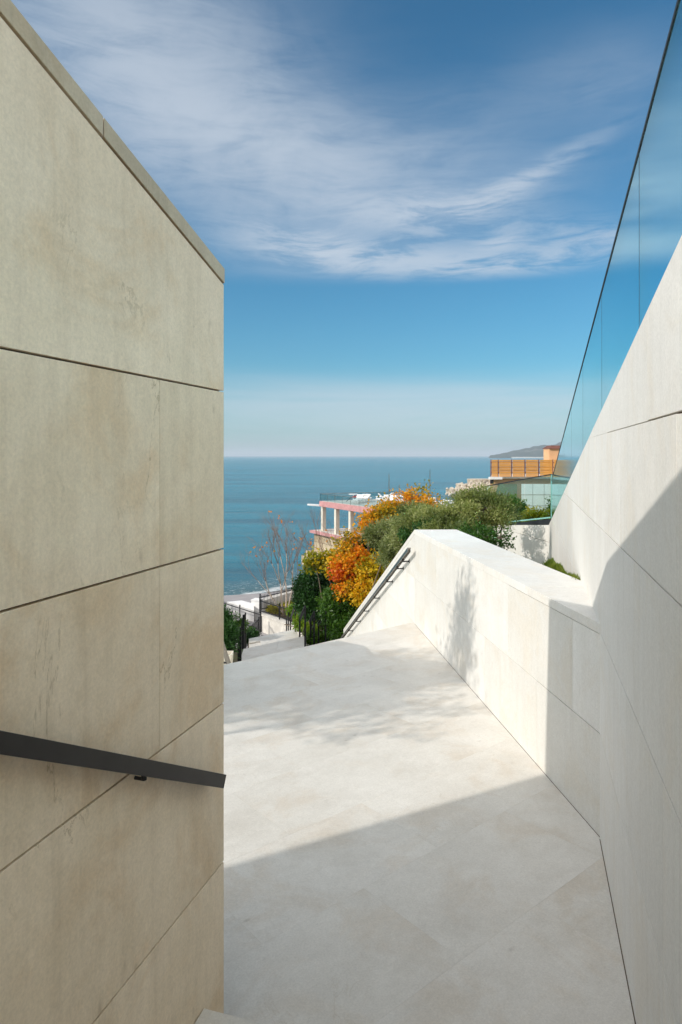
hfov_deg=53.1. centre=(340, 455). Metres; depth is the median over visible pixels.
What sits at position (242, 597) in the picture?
road
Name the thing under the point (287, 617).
stair railing
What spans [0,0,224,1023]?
stone wall
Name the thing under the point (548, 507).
shrub
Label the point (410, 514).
shrub
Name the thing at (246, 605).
wall
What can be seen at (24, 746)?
handrail
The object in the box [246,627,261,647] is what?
shrub
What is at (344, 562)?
autumn tree
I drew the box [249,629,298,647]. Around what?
pavement
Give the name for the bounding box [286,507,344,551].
bare tree
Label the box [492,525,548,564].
garden wall
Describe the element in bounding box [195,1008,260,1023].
staircase
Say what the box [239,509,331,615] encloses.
bare tree
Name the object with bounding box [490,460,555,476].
slatted screen
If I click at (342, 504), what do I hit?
building
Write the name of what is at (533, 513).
shrub
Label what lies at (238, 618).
flower cluster
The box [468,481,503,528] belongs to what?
shrub
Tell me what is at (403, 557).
handrail
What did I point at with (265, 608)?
picket fence
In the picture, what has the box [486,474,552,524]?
glass fence
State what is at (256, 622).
picket fence
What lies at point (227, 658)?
wall
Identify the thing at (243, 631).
stair railing
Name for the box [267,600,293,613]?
bed plant
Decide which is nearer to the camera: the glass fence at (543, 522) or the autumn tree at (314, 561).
the glass fence at (543, 522)
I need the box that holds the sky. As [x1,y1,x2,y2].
[11,0,676,455]
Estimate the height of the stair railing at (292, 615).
2.179 m
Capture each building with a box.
[301,491,450,563]
[488,445,559,491]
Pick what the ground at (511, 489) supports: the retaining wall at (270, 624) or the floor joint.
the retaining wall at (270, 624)
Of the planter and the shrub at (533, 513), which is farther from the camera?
the shrub at (533, 513)
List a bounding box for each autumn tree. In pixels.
[298,545,338,597]
[321,524,379,606]
[344,549,391,608]
[353,479,441,564]
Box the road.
[224,592,279,647]
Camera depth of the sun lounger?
65.06 m
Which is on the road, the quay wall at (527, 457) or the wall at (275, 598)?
the wall at (275, 598)
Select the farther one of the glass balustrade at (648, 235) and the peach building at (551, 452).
the peach building at (551, 452)
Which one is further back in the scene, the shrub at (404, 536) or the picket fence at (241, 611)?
the picket fence at (241, 611)
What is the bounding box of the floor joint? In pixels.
[419,629,635,1023]
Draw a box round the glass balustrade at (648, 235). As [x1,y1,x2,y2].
[551,0,681,516]
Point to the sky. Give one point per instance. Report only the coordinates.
(410, 211)
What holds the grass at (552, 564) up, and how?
on the ground
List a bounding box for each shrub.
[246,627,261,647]
[284,603,329,645]
[358,514,397,587]
[369,499,438,570]
[391,497,499,538]
[397,514,445,545]
[432,484,527,544]
[454,520,516,552]
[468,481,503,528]
[491,494,527,524]
[518,504,550,521]
[544,496,550,510]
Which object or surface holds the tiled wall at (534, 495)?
on the ground at (511, 489)
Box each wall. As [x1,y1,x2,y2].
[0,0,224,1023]
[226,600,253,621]
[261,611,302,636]
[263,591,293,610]
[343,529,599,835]
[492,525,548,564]
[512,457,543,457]
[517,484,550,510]
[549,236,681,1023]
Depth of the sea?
215.66 m
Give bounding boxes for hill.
[489,442,560,457]
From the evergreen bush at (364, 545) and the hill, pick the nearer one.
the evergreen bush at (364, 545)
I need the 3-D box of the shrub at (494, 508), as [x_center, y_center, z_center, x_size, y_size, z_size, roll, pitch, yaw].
[2.523,1.587,12.261,1.960,2.158,1.234,0,0,-21]
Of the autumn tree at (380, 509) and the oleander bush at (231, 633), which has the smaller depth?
the oleander bush at (231, 633)
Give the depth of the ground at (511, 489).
57.81 m
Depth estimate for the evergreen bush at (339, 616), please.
20.66 m
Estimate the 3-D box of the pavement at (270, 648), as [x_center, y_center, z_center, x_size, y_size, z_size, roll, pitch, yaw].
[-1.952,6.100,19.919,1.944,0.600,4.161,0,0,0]
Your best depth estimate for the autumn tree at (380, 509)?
20.31 m
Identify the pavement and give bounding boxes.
[223,622,634,1023]
[242,636,303,660]
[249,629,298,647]
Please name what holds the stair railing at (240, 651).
on the ground at (511, 489)
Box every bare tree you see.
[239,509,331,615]
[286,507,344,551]
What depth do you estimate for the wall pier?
40.67 m
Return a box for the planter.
[224,651,233,664]
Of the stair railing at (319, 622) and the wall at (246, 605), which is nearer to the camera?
the stair railing at (319, 622)
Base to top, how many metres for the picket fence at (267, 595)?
1.005 m
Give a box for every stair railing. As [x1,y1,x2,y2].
[238,627,241,661]
[241,615,244,648]
[286,612,288,630]
[290,606,295,630]
[299,606,305,646]
[310,611,314,644]
[318,611,326,643]
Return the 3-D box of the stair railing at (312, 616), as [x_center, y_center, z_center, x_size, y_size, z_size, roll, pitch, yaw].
[-0.937,5.793,22.300,0.061,1.753,1.472,0,0,-7]
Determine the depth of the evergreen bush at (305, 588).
23.41 m
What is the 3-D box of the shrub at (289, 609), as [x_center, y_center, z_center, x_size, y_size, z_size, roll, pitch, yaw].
[-0.851,6.452,25.034,2.121,1.468,10.985,0,0,-10]
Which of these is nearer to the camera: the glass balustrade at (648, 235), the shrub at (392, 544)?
the glass balustrade at (648, 235)
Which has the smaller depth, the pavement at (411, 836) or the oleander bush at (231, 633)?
the pavement at (411, 836)
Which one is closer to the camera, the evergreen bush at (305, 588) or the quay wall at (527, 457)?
the evergreen bush at (305, 588)
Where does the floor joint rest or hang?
on the pavement at (411, 836)
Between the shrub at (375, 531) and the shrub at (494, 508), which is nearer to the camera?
the shrub at (494, 508)
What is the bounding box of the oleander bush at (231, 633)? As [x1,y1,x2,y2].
[224,604,242,658]
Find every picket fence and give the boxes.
[224,601,261,631]
[246,617,259,646]
[259,589,291,609]
[259,597,291,620]
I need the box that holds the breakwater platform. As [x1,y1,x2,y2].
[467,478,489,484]
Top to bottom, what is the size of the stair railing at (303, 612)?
1.935 m
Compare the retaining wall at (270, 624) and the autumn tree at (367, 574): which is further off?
the retaining wall at (270, 624)
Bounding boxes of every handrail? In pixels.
[0,730,225,787]
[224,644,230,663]
[341,548,410,637]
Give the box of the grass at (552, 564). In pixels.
[542,557,580,579]
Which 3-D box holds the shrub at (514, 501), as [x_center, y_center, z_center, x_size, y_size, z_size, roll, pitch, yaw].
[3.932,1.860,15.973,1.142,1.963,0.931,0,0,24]
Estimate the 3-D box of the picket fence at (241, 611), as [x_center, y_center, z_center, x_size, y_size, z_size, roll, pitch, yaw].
[-5.860,9.223,39.550,0.120,1.155,4.449,0,0,-40]
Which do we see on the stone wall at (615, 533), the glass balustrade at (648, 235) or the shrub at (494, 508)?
the glass balustrade at (648, 235)
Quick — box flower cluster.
[230,611,253,636]
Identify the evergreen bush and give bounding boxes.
[289,563,332,630]
[314,574,367,640]
[336,535,378,553]
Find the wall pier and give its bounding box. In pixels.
[251,598,263,619]
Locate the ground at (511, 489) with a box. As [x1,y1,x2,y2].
[233,484,516,662]
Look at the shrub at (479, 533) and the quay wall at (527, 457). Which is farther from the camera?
the quay wall at (527, 457)
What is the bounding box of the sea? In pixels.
[221,456,543,595]
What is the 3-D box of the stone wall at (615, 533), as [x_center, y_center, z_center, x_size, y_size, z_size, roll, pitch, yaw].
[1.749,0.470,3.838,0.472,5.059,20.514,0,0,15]
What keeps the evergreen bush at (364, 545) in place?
on the ground at (511, 489)
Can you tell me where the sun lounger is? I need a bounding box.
[352,494,363,503]

